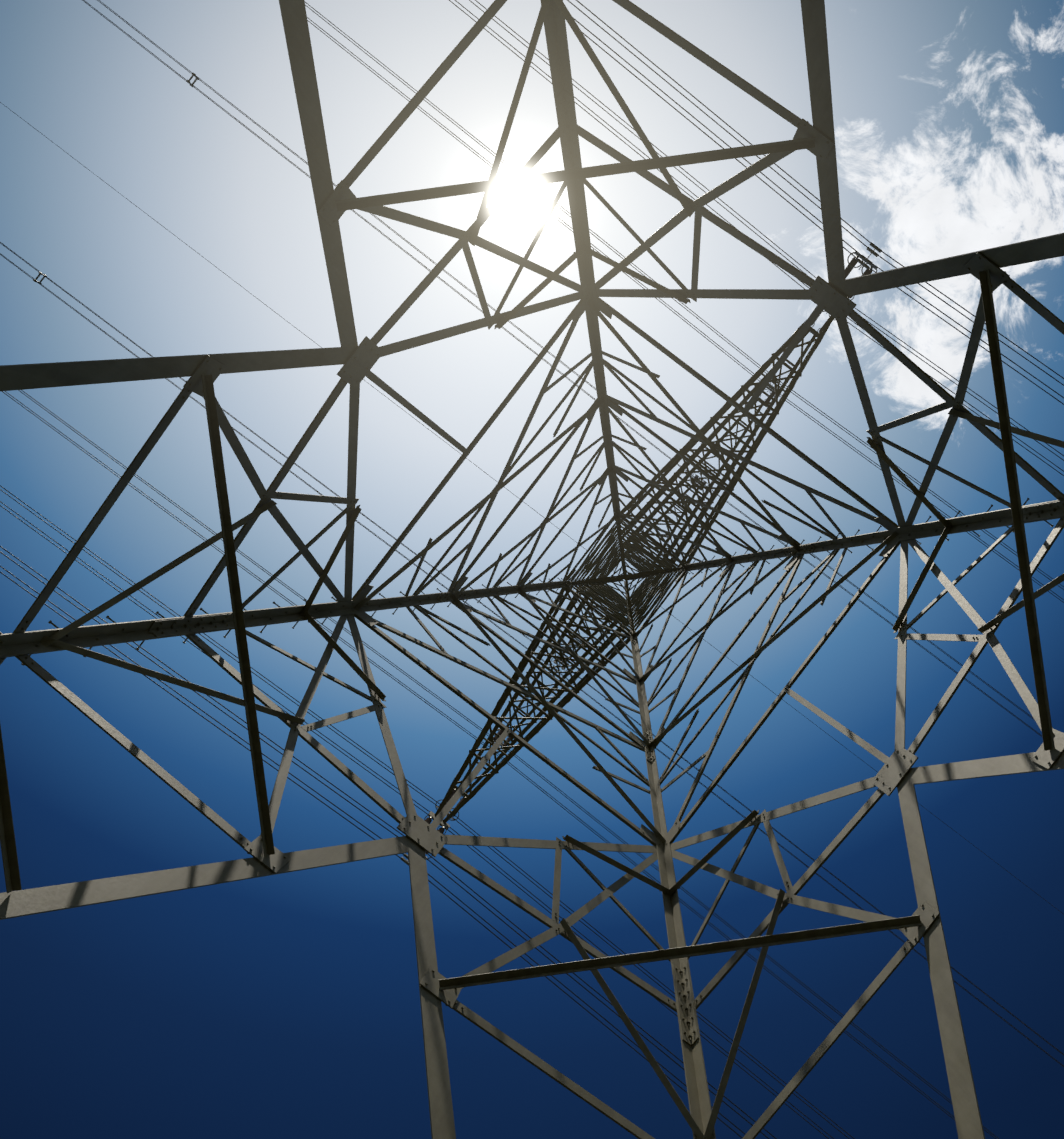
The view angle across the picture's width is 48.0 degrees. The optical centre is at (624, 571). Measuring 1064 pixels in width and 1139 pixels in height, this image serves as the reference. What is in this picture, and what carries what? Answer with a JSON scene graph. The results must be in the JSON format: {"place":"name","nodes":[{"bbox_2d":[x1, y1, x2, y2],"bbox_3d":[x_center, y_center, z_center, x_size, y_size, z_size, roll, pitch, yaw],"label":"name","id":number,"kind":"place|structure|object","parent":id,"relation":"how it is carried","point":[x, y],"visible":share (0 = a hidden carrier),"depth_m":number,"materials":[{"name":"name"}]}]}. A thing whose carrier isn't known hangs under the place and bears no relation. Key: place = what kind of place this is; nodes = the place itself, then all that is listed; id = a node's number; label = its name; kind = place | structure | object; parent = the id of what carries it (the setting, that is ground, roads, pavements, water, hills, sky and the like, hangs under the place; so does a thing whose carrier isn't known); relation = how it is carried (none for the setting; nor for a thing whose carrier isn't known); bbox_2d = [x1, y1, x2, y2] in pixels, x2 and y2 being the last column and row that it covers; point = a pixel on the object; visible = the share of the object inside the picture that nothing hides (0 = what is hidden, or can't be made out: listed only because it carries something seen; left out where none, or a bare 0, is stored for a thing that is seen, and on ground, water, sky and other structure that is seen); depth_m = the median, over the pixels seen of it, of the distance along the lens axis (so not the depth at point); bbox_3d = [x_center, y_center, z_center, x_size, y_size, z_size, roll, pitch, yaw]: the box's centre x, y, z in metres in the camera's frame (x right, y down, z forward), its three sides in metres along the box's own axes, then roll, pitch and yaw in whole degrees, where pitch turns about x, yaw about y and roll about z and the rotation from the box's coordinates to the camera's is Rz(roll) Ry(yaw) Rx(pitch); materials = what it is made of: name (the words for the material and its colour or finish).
{"place":"outdoors","nodes":[
{"label":"outdoors","id":0,"kind":"place"},
{"bbox_2d":[33,73,881,865],"bbox_3d":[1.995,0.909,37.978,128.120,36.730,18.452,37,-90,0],"label":"line fittings","id":1,"kind":"object","parent":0,"point":[859,257],"visible":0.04,"depth_m":32.69,"materials":[{"name":"metal"}]},
{"bbox_2d":[0,0,1063,1138],"bbox_3d":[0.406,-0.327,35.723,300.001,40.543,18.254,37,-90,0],"label":"conductors","id":2,"kind":"object","parent":1,"relation":"on","point":[558,528],"visible":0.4,"depth_m":32.95,"materials":[{"name":"grey"}]},
{"bbox_2d":[0,0,1063,1138],"label":"sky","id":3,"kind":"structure","parent":0,"point":[284,1005],"materials":[{"name":"blue"}]},
{"label":"ground","id":4,"kind":"structure","parent":0,"visible":0},
{"bbox_2d":[0,0,1063,1138],"bbox_3d":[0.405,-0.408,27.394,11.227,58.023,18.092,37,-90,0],"label":"lattice pylon","id":5,"kind":"object","parent":4,"relation":"on","point":[897,771],"visible":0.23,"depth_m":12.74,"materials":[{"name":"metal"}]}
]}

